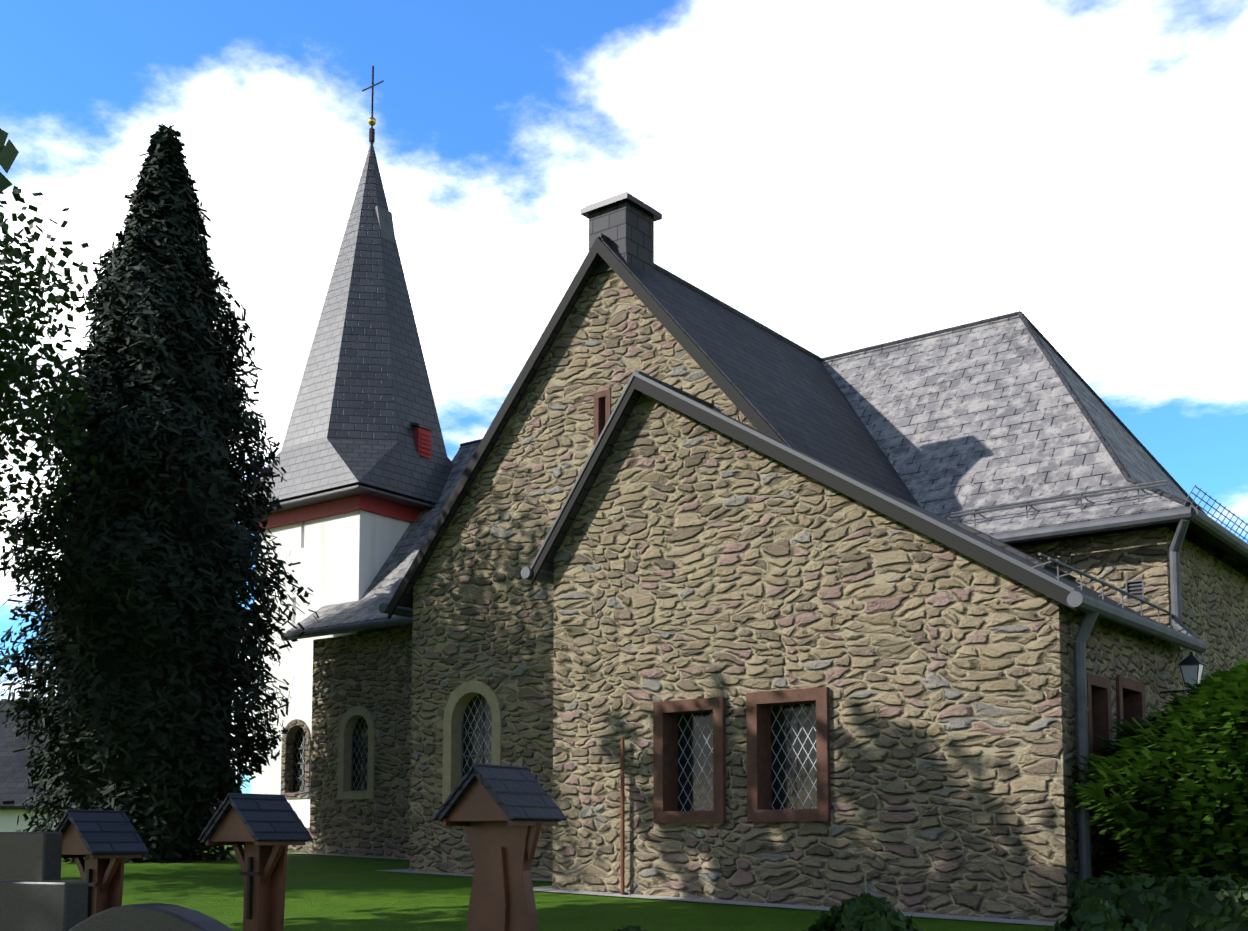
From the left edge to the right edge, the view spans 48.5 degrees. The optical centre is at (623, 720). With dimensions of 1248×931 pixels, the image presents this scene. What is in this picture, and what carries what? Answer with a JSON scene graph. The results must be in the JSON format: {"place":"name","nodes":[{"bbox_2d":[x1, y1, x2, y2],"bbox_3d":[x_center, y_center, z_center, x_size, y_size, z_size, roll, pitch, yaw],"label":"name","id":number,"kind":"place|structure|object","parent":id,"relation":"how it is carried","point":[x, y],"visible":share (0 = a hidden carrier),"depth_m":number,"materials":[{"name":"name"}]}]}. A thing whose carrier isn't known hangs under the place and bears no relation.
{"place":"outdoors","nodes":[
{"label":"outdoors","id":0,"kind":"place"},
{"bbox_2d":[251,510,412,827],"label":"tower walls","id":1,"kind":"structure","parent":0,"point":[342,557],"depth_m":22.67,"materials":[{"name":"white paint"}]},
{"bbox_2d":[236,66,453,515],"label":"steeple roof","id":2,"kind":"structure","parent":1,"relation":"on","point":[364,419],"depth_m":23.19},
{"bbox_2d":[61,845,1053,930],"bbox_3d":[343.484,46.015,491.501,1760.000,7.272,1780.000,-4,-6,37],"label":"lawn","id":3,"kind":"structure","parent":0,"point":[333,893],"depth_m":12.99,"materials":[{"name":"green plant"}]},
{"bbox_2d":[0,128,18,193],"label":"leaves","id":4,"kind":"object","parent":3,"relation":"on","point":[9,151],"visible":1,"depth_m":10.55,"materials":[{"name":"green plant"}]},
{"bbox_2d":[0,880,87,930],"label":"gravestone","id":5,"kind":"object","parent":3,"relation":"on","point":[38,905],"visible":1,"depth_m":6.25,"materials":[{"name":"stone"}]},
{"bbox_2d":[0,832,61,880],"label":"gravestone","id":6,"kind":"object","parent":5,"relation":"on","point":[30,855],"visible":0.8,"depth_m":8.68,"materials":[{"name":"stone"}]},
{"bbox_2d":[0,186,109,557],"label":"tree","id":7,"kind":"object","parent":3,"relation":"on","point":[13,371],"visible":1,"depth_m":16.82,"materials":[{"name":"green plant"}]},
{"bbox_2d":[54,809,148,917],"bbox_3d":[-3.708,1.201,9.693,0.573,1.150,0.464,-3,-6,32],"label":"grave marker","id":8,"kind":"object","parent":3,"relation":"on","point":[104,843],"visible":0.83,"depth_m":9.65,"materials":[{"name":"brown wood"}]},
{"bbox_2d":[0,700,237,845],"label":"distant house","id":9,"kind":"structure","parent":3,"relation":"on","point":[14,784],"depth_m":45.62,"materials":[{"name":"white"}]},
{"bbox_2d":[68,903,232,930],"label":"gravestone","id":10,"kind":"object","parent":3,"relation":"on","point":[153,917],"visible":1,"depth_m":5.26,"materials":[{"name":"stone"}]},
{"bbox_2d":[0,123,319,863],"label":"conifer tree","id":11,"kind":"object","parent":3,"relation":"on","point":[150,647],"visible":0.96,"depth_m":18.79,"materials":[{"name":"green plant"}]},
{"bbox_2d":[198,793,312,930],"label":"grave marker","id":12,"kind":"object","parent":3,"relation":"on","point":[265,830],"visible":1,"depth_m":8.96,"materials":[{"name":"brown wood"}]},
{"bbox_2d":[433,763,566,930],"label":"grave marker","id":13,"kind":"object","parent":3,"relation":"on","point":[502,814],"visible":1,"depth_m":7.55,"materials":[{"name":"brown wood"}]},
{"bbox_2d":[409,258,756,878],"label":"transept walls","id":14,"kind":"structure","parent":3,"relation":"on","point":[483,610],"depth_m":16.32,"materials":[{"name":"stone"}]},
{"bbox_2d":[613,925,645,930],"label":"bush","id":15,"kind":"object","parent":3,"relation":"on","point":[632,928],"visible":1,"depth_m":7.36,"materials":[{"name":"green plant"}]},
{"bbox_2d":[294,853,1060,925],"bbox_3d":[-1.068,1.818,16.115,2.479,0.483,13.768,3,-6,-31],"label":"gravel strip","id":16,"kind":"object","parent":3,"relation":"on","point":[546,888],"visible":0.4,"depth_m":12.78,"materials":[{"name":"grey gravel"}]},
{"bbox_2d":[258,389,1247,894],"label":"building trim","id":17,"kind":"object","parent":3,"relation":"on","point":[788,753],"visible":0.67,"depth_m":13.42,"materials":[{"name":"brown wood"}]},
{"bbox_2d":[309,527,1247,857],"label":"nave walls","id":18,"kind":"structure","parent":3,"relation":"on","point":[371,673],"depth_m":20.57,"materials":[{"name":"stone"}]},
{"bbox_2d":[802,892,923,930],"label":"bush","id":19,"kind":"object","parent":3,"relation":"on","point":[864,911],"visible":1,"depth_m":7.80,"materials":[{"name":"green plant"}]},
{"bbox_2d":[552,393,1188,921],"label":"annex walls","id":20,"kind":"structure","parent":3,"relation":"on","point":[694,559],"depth_m":12.52,"materials":[{"name":"stone"}]},
{"bbox_2d":[1046,896,1153,930],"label":"bush","id":21,"kind":"object","parent":3,"relation":"on","point":[1093,913],"visible":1,"depth_m":7.82,"materials":[{"name":"green plant"}]},
{"bbox_2d":[1067,658,1247,879],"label":"thuja bush","id":22,"kind":"object","parent":3,"relation":"on","point":[1184,812],"visible":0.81,"depth_m":10.49,"materials":[{"name":"green plant"}]},
{"bbox_2d":[1069,874,1247,930],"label":"hedge","id":23,"kind":"object","parent":3,"relation":"on","point":[1189,903],"visible":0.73,"depth_m":9.18,"materials":[{"name":"green plant"}]},
{"bbox_2d":[0,0,1247,793],"label":"sky","id":24,"kind":"structure","parent":0,"point":[842,176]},
{"bbox_2d":[286,233,1247,632],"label":"church roofs","id":25,"kind":"structure","parent":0,"point":[928,433],"depth_m":16.41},
{"bbox_2d":[580,192,661,277],"bbox_3d":[-0.030,-5.418,16.104,0.680,1.095,0.680,-4,-6,37],"label":"chimney","id":26,"kind":"object","parent":25,"relation":"on","point":[624,222],"visible":0.69,"depth_m":15.90,"materials":[{"name":"stone"}]}
]}

